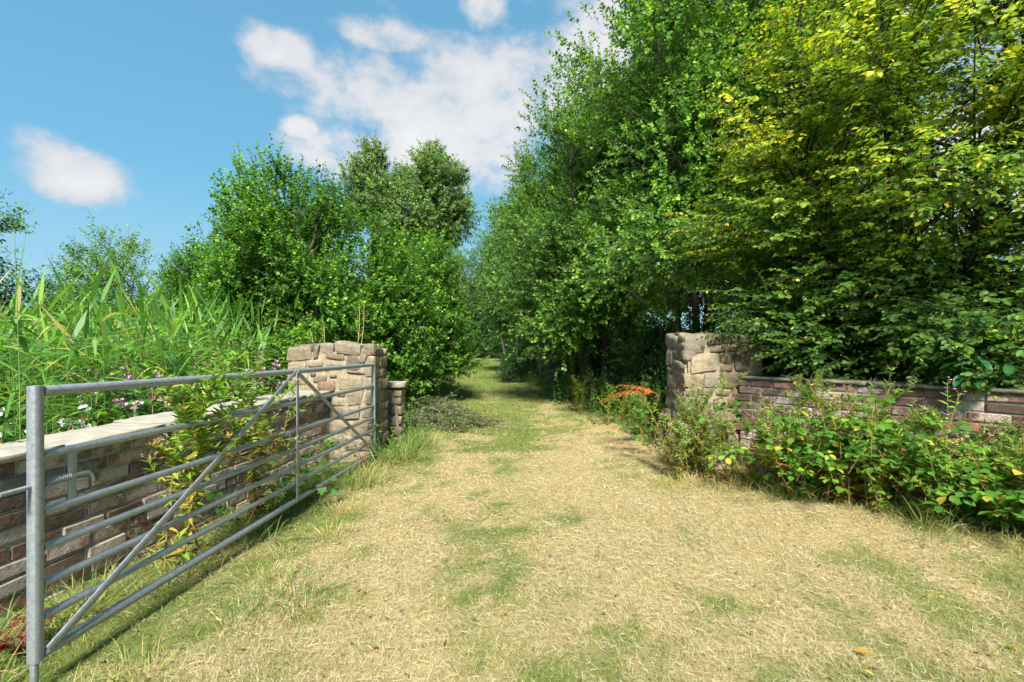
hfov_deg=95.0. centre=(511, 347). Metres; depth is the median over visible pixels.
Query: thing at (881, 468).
willowherb plant
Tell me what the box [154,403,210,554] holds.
willowherb plant
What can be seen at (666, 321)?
dark tree
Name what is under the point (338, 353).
stone pillar
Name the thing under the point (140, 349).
reed plant
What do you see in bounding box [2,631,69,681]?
grass tuft
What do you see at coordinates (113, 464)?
brick wall
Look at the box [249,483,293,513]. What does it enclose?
sycamore seedling
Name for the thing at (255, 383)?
balsam plant
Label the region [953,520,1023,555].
grass tuft
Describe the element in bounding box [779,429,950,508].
bramble plant
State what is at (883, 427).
bramble plant
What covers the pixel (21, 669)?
grass tuft
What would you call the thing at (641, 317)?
alder tree
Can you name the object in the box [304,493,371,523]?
grass tuft
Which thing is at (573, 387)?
nettle plant
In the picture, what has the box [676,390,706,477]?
willowherb plant
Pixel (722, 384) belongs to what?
willowherb plant
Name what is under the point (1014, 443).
willowherb plant
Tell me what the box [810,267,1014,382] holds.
hedge shrub
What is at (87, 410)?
balsam plant
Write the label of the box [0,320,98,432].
reed plant
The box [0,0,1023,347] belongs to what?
sky
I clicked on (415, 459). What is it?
grass tuft
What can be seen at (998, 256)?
hedge shrub
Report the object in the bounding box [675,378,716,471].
willowherb plant
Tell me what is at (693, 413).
willowherb plant
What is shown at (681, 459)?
willowherb plant
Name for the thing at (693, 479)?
grass tuft
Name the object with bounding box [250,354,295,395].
balsam plant
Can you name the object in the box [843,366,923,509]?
willowherb plant
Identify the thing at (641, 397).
nettle plant
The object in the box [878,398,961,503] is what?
willowherb plant
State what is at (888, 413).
willowherb plant
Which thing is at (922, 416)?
willowherb plant
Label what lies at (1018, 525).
willowherb plant
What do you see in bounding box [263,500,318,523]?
grass tuft
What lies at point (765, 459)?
willowherb plant
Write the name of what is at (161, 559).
grass tuft
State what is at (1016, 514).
bramble plant
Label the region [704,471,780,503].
grass tuft
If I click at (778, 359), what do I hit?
hedge shrub
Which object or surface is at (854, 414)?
willowherb plant
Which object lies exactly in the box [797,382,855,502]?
willowherb plant
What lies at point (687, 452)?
willowherb plant
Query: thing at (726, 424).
willowherb plant
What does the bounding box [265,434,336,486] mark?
bramble plant
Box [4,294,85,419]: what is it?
reed plant
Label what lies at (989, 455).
bramble plant
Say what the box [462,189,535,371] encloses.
alder tree
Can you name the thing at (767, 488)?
grass tuft
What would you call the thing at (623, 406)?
nettle plant
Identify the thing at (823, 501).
grass tuft
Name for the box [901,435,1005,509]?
bramble plant
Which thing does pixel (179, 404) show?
willowherb plant
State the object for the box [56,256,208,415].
reed plant
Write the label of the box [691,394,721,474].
willowherb plant
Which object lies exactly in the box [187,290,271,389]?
reed plant
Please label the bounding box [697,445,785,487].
bramble plant
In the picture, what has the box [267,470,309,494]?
sycamore seedling
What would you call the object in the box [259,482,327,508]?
grass tuft
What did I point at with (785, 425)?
willowherb plant
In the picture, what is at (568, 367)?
hedge shrub
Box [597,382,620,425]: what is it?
nettle plant
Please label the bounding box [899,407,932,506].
willowherb plant
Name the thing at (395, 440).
nettle plant
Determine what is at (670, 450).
willowherb plant
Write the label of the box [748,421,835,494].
bramble plant
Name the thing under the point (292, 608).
grass tuft
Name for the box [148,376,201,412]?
balsam plant
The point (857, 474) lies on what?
willowherb plant
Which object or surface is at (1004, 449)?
willowherb plant
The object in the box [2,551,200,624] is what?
grass tuft
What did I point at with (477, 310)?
dark tree
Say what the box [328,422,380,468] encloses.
bramble plant
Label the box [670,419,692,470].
willowherb plant
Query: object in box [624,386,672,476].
willowherb plant
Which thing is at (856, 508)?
grass tuft
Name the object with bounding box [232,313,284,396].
reed plant
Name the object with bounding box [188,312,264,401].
reed plant
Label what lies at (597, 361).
hedge shrub
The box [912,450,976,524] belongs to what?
willowherb plant
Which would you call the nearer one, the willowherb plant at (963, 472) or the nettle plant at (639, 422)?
the willowherb plant at (963, 472)
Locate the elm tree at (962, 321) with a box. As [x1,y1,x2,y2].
[655,0,1023,399]
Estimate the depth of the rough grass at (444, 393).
12.41 m
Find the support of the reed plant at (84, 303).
on the ground at (640, 602)
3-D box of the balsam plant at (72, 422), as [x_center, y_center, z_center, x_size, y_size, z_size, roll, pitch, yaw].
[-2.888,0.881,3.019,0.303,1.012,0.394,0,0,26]
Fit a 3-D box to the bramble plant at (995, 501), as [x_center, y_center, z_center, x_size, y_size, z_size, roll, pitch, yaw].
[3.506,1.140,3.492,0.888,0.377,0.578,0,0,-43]
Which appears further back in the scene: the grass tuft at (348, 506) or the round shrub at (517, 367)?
the round shrub at (517, 367)
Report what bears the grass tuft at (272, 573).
on the ground at (640, 602)
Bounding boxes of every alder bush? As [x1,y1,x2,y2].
[127,235,293,380]
[153,131,456,412]
[356,220,490,387]
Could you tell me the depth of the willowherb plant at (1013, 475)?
3.47 m
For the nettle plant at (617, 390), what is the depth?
8.90 m
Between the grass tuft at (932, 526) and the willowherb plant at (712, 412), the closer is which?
the grass tuft at (932, 526)
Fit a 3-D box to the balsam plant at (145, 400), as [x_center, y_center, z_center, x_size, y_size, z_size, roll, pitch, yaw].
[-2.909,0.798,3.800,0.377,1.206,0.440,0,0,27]
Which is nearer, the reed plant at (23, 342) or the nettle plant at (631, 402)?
the reed plant at (23, 342)
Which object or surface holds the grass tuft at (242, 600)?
on the ground at (640, 602)
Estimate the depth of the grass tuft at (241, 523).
3.51 m
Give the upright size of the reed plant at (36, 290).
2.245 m
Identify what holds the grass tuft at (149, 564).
on the ground at (640, 602)
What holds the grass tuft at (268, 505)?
on the ground at (640, 602)
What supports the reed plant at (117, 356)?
on the ground at (640, 602)
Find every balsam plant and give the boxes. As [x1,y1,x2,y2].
[0,407,13,442]
[0,423,15,428]
[0,429,22,443]
[3,405,24,442]
[24,404,87,436]
[56,366,141,427]
[57,406,90,429]
[101,372,154,419]
[127,372,173,416]
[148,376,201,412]
[222,367,270,399]
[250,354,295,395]
[265,382,280,391]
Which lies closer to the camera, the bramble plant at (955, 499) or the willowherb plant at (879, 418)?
the bramble plant at (955, 499)
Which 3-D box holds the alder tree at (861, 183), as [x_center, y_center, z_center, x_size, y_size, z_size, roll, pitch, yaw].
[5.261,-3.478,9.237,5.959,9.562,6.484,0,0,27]
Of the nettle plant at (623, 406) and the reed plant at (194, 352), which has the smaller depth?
the reed plant at (194, 352)
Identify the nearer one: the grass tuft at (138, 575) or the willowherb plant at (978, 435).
the grass tuft at (138, 575)
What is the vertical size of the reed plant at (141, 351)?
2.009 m
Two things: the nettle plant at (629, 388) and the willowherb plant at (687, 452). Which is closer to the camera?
the willowherb plant at (687, 452)
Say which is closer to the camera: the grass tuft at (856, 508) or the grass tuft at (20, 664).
the grass tuft at (20, 664)
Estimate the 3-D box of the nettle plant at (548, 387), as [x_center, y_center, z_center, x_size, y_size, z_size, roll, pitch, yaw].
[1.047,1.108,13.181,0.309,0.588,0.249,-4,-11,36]
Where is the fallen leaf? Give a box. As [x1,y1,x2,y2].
[854,647,872,653]
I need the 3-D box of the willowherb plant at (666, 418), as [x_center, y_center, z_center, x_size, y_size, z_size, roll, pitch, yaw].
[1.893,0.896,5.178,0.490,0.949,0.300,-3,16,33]
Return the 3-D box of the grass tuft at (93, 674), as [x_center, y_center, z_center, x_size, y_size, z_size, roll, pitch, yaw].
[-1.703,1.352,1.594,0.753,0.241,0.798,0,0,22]
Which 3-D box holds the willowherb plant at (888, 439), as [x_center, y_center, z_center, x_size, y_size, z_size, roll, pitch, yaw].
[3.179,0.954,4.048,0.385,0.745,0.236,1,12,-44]
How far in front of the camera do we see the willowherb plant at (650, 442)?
5.23 m
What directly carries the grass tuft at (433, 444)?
on the ground at (640, 602)
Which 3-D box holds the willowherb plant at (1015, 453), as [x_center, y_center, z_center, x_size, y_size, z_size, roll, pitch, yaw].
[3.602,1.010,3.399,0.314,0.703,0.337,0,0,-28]
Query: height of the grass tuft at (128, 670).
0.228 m
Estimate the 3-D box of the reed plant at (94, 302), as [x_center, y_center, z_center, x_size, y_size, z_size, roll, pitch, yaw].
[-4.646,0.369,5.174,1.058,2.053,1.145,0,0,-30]
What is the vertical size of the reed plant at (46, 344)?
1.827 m
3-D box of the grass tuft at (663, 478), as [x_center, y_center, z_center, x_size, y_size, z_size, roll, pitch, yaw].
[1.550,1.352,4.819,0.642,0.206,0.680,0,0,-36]
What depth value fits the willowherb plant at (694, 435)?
5.13 m
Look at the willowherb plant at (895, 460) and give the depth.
3.97 m
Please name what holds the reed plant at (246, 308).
on the ground at (640, 602)
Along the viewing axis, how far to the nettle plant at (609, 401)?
8.96 m
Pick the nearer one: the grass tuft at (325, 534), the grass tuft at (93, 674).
the grass tuft at (93, 674)
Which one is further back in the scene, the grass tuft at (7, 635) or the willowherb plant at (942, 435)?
the willowherb plant at (942, 435)
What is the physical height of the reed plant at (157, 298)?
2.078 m
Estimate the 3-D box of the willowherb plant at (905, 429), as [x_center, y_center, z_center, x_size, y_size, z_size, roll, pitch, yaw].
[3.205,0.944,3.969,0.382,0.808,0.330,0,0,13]
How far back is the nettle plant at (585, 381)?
9.51 m
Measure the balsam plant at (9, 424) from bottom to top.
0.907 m
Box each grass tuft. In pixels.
[0,590,107,670]
[0,599,131,666]
[0,601,82,666]
[0,631,71,681]
[0,635,64,681]
[0,641,66,676]
[1,570,161,651]
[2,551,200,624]
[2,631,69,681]
[73,661,135,681]
[78,634,214,681]
[85,554,184,600]
[105,560,215,617]
[106,550,182,581]
[113,532,250,596]
[120,537,225,580]
[134,526,242,565]
[167,574,315,658]
[184,502,282,539]
[196,516,284,545]
[200,556,306,601]
[202,515,302,566]
[210,514,303,552]
[222,505,266,525]
[226,550,359,650]
[234,492,295,518]
[242,537,329,570]
[252,577,354,645]
[258,467,345,506]
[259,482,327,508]
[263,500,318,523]
[277,452,352,488]
[291,515,369,550]
[301,477,348,497]
[302,459,382,489]
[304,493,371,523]
[308,484,349,501]
[311,450,368,479]
[314,454,394,494]
[326,433,443,475]
[337,451,407,480]
[353,467,410,488]
[366,434,461,471]
[374,424,449,463]
[376,418,452,457]
[389,420,439,441]
[401,430,455,453]
[409,424,460,447]
[648,470,684,487]
[671,468,713,487]
[686,474,734,496]
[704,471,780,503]
[743,478,791,500]
[750,470,839,507]
[799,493,840,503]
[837,497,885,516]
[858,491,930,521]
[874,492,1009,543]
[939,518,1022,553]
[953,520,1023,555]
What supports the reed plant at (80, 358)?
on the ground at (640, 602)
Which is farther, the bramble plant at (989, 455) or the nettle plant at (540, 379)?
the nettle plant at (540, 379)
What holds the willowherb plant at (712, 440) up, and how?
on the ground at (640, 602)
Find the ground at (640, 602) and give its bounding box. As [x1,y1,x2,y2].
[0,348,1023,681]
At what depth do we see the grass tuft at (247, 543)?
3.31 m
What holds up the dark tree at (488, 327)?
on the ground at (640, 602)
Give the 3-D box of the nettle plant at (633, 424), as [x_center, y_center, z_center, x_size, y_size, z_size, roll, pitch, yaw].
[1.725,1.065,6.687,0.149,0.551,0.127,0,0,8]
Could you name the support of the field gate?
attached to the stone pillar at (338, 353)
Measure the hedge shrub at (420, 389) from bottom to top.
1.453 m
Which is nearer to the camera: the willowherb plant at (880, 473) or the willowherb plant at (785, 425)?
the willowherb plant at (880, 473)
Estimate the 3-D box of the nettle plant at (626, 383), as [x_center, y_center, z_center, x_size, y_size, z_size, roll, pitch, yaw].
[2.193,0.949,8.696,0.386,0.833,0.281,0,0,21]
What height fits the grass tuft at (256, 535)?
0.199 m
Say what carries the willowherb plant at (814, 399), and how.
on the ground at (640, 602)
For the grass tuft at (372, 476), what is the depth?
4.54 m
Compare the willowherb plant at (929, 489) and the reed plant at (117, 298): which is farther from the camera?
the reed plant at (117, 298)
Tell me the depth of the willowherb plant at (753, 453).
4.53 m
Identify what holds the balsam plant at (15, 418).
on the ground at (640, 602)
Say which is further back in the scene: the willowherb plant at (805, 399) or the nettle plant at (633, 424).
the nettle plant at (633, 424)
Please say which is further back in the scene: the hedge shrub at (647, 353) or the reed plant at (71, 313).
the hedge shrub at (647, 353)
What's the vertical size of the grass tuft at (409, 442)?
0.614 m
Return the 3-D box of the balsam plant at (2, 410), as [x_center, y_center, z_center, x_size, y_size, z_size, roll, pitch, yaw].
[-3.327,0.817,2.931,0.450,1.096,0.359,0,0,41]
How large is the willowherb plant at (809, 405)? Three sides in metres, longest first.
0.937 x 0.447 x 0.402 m
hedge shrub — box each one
[405,361,440,406]
[425,371,447,386]
[485,326,532,361]
[509,328,568,376]
[538,333,600,381]
[572,301,660,394]
[595,311,704,416]
[645,306,797,419]
[744,296,898,377]
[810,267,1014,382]
[851,227,1023,297]
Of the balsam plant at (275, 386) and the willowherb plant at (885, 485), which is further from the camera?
the balsam plant at (275, 386)
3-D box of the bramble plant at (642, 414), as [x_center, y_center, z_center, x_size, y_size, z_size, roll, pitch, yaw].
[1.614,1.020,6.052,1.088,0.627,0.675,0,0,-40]
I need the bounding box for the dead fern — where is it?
[599,384,656,402]
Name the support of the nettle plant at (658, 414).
on the ground at (640, 602)
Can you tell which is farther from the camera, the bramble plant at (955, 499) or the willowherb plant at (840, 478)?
the willowherb plant at (840, 478)
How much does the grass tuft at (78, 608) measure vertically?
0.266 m
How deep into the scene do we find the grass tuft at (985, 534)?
3.28 m
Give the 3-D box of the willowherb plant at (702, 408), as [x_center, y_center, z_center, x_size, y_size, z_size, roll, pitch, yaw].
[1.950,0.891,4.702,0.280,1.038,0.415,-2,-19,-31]
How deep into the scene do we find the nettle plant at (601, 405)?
8.06 m
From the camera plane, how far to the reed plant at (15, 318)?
5.66 m
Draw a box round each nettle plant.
[391,427,398,455]
[532,371,544,393]
[543,376,554,394]
[562,369,569,394]
[565,363,579,397]
[566,374,574,398]
[570,384,578,405]
[571,374,583,411]
[575,371,593,413]
[578,365,590,400]
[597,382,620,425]
[598,392,604,426]
[602,381,622,412]
[602,385,615,415]
[618,395,630,424]
[619,393,634,418]
[621,377,637,413]
[622,377,635,415]
[628,402,637,439]
[630,382,651,424]
[630,408,648,440]
[632,375,654,424]
[633,404,648,437]
[643,400,653,429]
[649,382,665,424]
[651,400,666,431]
[654,397,666,438]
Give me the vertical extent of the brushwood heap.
0.787 m
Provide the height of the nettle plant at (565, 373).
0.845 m
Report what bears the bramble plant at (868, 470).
on the ground at (640, 602)
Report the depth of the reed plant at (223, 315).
6.30 m
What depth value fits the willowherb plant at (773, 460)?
4.34 m
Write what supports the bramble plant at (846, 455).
on the ground at (640, 602)
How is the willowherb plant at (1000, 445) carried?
on the ground at (640, 602)
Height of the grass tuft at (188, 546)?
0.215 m
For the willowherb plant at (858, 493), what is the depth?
4.28 m
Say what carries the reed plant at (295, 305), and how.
on the ground at (640, 602)
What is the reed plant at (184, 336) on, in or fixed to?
on the ground at (640, 602)
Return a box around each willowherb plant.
[110,337,271,564]
[121,349,254,572]
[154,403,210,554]
[178,357,298,517]
[258,384,324,511]
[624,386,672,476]
[643,428,673,472]
[653,408,681,469]
[658,393,699,459]
[659,432,684,476]
[660,413,677,475]
[666,410,698,475]
[668,414,707,479]
[670,409,696,474]
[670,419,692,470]
[672,388,708,475]
[673,429,686,475]
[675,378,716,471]
[675,384,725,486]
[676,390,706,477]
[677,413,716,472]
[680,402,701,470]
[684,420,731,477]
[686,427,708,479]
[688,402,732,475]
[689,410,724,485]
[689,444,706,476]
[690,409,722,471]
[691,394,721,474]
[691,423,721,475]
[696,362,746,478]
[700,429,725,482]
[703,416,739,486]
[704,410,753,472]
[710,414,744,481]
[710,421,728,474]
[712,429,734,488]
[728,441,748,486]
[731,410,751,488]
[737,416,763,484]
[738,421,768,487]
[744,414,807,488]
[747,388,795,499]
[751,421,790,494]
[751,422,790,484]
[753,404,802,490]
[756,421,800,489]
[758,407,800,489]
[765,396,819,498]
[765,416,813,489]
[766,373,824,498]
[767,435,823,501]
[774,413,793,493]
[776,408,815,494]
[778,445,801,494]
[786,423,845,500]
[790,368,850,503]
[792,374,856,503]
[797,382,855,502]
[802,398,851,489]
[805,404,864,497]
[806,441,838,497]
[807,413,833,489]
[809,413,877,499]
[818,390,872,489]
[824,412,866,504]
[824,452,861,501]
[832,437,860,504]
[842,390,879,482]
[842,428,870,497]
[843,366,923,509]
[845,429,886,513]
[850,428,901,504]
[854,430,895,508]
[860,473,889,514]
[862,401,907,487]
[863,408,914,480]
[865,420,921,514]
[866,449,894,512]
[873,413,916,502]
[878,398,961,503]
[878,419,906,487]
[881,421,917,504]
[889,439,926,512]
[889,439,928,513]
[890,405,963,502]
[897,444,947,523]
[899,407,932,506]
[906,412,953,519]
[909,470,971,519]
[912,378,968,520]
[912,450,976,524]
[918,429,966,518]
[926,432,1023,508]
[929,416,1019,515]
[930,454,987,518]
[960,430,1023,529]
[968,461,1023,535]
[974,437,1023,533]
[978,430,1023,509]
[981,435,1023,526]
[984,414,1022,470]
[988,414,1023,470]
[989,470,1023,525]
[1006,464,1023,506]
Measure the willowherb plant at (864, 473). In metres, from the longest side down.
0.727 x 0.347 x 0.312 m
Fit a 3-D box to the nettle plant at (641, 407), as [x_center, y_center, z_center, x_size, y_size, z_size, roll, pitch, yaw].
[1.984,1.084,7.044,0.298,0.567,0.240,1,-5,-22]
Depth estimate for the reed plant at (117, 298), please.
4.66 m
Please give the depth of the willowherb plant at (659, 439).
5.12 m
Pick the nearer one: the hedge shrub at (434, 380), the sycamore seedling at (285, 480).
the sycamore seedling at (285, 480)
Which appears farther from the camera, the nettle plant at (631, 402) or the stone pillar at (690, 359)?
the nettle plant at (631, 402)
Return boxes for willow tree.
[0,189,48,338]
[7,207,162,353]
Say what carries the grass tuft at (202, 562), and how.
on the ground at (640, 602)
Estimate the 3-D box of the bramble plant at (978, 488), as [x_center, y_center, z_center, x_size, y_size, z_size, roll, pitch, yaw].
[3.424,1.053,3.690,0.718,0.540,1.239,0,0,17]
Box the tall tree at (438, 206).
[333,130,484,317]
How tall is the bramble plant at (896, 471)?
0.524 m
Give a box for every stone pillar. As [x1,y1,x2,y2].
[287,340,388,461]
[664,332,762,466]
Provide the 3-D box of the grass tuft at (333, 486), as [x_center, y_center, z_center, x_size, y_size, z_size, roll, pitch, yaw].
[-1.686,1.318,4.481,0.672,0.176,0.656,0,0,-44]
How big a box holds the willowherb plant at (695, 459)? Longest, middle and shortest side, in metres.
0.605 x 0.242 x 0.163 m
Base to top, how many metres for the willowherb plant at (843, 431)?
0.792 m
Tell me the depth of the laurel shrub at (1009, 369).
3.74 m
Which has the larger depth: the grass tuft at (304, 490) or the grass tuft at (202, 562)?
the grass tuft at (304, 490)
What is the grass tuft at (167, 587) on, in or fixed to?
on the ground at (640, 602)
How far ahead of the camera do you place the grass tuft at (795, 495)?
4.11 m
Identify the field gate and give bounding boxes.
[0,363,376,681]
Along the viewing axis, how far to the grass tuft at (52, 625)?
2.25 m
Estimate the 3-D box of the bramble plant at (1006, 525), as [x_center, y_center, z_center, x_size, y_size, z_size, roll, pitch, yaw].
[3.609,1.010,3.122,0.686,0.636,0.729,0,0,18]
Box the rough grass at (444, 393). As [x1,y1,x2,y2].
[1,361,666,548]
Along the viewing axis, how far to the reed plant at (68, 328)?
4.80 m
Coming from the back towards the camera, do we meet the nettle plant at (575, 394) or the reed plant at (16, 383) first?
the nettle plant at (575, 394)
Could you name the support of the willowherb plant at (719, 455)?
on the ground at (640, 602)
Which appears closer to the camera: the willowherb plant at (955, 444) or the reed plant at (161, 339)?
the willowherb plant at (955, 444)
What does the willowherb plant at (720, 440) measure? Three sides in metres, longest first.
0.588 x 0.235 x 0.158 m
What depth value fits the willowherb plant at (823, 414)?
4.16 m
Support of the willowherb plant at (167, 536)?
on the ground at (640, 602)
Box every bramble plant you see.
[190,484,291,528]
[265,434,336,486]
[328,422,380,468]
[606,405,668,452]
[690,391,843,490]
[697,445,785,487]
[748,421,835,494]
[760,416,852,499]
[777,416,881,481]
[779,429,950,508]
[803,417,909,491]
[806,395,990,492]
[823,424,959,495]
[831,420,1023,514]
[881,445,932,496]
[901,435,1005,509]
[904,457,1023,515]
[922,465,1022,526]
[934,472,1023,528]
[956,445,1021,510]
[976,461,1023,529]
[994,498,1023,520]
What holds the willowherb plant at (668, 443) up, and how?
on the ground at (640, 602)
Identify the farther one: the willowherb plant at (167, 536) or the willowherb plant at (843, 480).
the willowherb plant at (843, 480)
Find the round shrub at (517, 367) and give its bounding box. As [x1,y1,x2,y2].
[494,346,527,382]
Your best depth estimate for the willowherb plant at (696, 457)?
4.95 m
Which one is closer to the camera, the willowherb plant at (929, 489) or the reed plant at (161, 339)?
the willowherb plant at (929, 489)
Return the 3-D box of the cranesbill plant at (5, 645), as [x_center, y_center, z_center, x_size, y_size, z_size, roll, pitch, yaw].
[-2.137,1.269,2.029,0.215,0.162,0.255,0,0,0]
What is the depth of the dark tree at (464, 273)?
45.80 m
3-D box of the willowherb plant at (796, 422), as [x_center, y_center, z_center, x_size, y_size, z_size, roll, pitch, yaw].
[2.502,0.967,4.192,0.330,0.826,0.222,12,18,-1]
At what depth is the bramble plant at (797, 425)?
4.02 m
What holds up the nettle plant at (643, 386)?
on the ground at (640, 602)
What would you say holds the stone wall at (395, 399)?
on the ground at (640, 602)
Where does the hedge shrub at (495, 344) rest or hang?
on the ground at (640, 602)
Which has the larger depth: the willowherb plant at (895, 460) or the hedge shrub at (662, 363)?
the hedge shrub at (662, 363)
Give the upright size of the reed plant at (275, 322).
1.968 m
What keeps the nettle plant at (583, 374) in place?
on the ground at (640, 602)
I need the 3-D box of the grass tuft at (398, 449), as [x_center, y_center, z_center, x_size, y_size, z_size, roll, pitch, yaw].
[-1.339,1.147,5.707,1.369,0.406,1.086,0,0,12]
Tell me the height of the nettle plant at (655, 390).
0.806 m
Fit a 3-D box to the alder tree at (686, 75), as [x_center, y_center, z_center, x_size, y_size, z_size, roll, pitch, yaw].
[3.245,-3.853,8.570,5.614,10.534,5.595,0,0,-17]
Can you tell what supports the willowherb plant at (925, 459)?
on the ground at (640, 602)
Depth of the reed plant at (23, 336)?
3.34 m
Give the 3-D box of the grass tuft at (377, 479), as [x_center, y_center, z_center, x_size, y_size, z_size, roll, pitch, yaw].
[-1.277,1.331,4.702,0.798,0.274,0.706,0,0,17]
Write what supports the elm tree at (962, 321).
on the ground at (640, 602)
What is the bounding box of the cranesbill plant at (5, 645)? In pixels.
[0,607,55,658]
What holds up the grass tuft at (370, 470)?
on the ground at (640, 602)
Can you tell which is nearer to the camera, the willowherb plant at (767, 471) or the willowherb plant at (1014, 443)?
the willowherb plant at (1014, 443)
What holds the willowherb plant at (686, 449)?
on the ground at (640, 602)
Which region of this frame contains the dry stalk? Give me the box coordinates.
[356,302,359,340]
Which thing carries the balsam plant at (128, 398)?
on the ground at (640, 602)
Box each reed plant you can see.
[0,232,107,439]
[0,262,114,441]
[0,283,42,436]
[0,316,53,437]
[0,316,84,442]
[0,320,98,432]
[0,333,43,409]
[0,349,13,407]
[0,354,49,440]
[3,292,36,381]
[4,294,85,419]
[4,315,102,423]
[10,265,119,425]
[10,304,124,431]
[14,298,134,424]
[16,290,102,430]
[21,317,91,430]
[31,288,160,420]
[34,310,132,424]
[40,288,126,415]
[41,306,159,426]
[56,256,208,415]
[62,286,178,413]
[73,335,148,427]
[76,278,192,413]
[98,301,205,417]
[108,308,191,413]
[132,296,191,410]
[139,284,205,390]
[167,307,250,409]
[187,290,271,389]
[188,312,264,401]
[198,300,264,400]
[200,288,284,389]
[201,301,274,397]
[206,314,272,400]
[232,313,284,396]
[254,311,297,378]
[255,290,312,346]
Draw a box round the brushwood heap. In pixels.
[405,385,535,434]
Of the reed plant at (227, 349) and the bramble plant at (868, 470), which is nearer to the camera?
the bramble plant at (868, 470)
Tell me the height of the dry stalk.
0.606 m
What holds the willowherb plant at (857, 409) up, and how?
on the ground at (640, 602)
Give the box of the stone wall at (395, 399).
[386,381,408,443]
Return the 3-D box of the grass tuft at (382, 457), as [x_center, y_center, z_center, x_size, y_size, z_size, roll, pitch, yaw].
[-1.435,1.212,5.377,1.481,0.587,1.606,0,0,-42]
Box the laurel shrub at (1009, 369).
[939,354,1023,405]
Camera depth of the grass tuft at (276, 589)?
2.56 m
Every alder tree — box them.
[437,235,467,295]
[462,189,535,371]
[465,141,628,384]
[468,35,704,401]
[544,0,870,334]
[546,105,669,381]
[605,1,787,330]
[651,0,983,375]
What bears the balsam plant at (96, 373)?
on the ground at (640, 602)
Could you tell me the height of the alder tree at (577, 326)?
8.854 m
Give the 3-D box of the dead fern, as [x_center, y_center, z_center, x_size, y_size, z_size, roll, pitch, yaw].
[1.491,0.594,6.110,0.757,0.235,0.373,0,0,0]
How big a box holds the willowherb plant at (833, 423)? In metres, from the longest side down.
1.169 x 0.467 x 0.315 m
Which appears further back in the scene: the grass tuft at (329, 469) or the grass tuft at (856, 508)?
the grass tuft at (329, 469)
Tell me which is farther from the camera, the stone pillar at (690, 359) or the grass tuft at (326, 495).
the stone pillar at (690, 359)
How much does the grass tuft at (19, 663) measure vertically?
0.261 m
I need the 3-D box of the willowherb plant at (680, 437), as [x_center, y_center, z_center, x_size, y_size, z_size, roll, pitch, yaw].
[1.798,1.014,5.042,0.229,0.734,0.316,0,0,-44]
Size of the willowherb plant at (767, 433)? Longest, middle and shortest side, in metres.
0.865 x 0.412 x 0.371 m
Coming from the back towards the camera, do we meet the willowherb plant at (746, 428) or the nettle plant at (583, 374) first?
the nettle plant at (583, 374)
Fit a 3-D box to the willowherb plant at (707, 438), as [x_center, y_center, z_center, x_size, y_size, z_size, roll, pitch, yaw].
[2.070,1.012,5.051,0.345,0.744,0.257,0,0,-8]
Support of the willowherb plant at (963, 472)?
on the ground at (640, 602)
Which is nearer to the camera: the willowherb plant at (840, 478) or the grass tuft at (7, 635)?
the grass tuft at (7, 635)
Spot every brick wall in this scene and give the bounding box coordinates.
[0,390,331,619]
[732,376,1023,510]
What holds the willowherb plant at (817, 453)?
on the ground at (640, 602)
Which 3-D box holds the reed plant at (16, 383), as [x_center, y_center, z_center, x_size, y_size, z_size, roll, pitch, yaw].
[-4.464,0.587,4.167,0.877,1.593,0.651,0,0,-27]
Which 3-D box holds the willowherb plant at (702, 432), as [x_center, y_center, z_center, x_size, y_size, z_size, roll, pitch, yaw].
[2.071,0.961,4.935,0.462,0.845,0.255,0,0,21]
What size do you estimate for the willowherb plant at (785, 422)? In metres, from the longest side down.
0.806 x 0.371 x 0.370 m
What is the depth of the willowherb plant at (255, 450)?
3.48 m
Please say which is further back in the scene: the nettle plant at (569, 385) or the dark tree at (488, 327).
the dark tree at (488, 327)
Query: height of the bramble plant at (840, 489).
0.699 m
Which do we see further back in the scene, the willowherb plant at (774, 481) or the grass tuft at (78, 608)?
the willowherb plant at (774, 481)
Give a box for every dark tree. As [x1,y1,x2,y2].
[444,252,485,356]
[466,267,485,353]
[466,287,506,357]
[470,255,523,357]
[615,299,691,369]
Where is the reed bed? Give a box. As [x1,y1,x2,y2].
[0,254,293,440]
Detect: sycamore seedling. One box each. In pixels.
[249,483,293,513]
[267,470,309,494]
[299,455,327,482]
[305,475,340,503]
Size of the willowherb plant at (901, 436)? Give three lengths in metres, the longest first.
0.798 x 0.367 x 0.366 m
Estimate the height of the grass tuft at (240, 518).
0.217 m
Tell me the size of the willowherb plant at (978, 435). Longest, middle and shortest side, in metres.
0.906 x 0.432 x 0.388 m
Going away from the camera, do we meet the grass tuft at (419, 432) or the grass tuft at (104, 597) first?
the grass tuft at (104, 597)
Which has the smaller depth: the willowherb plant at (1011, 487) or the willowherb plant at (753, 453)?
the willowherb plant at (1011, 487)

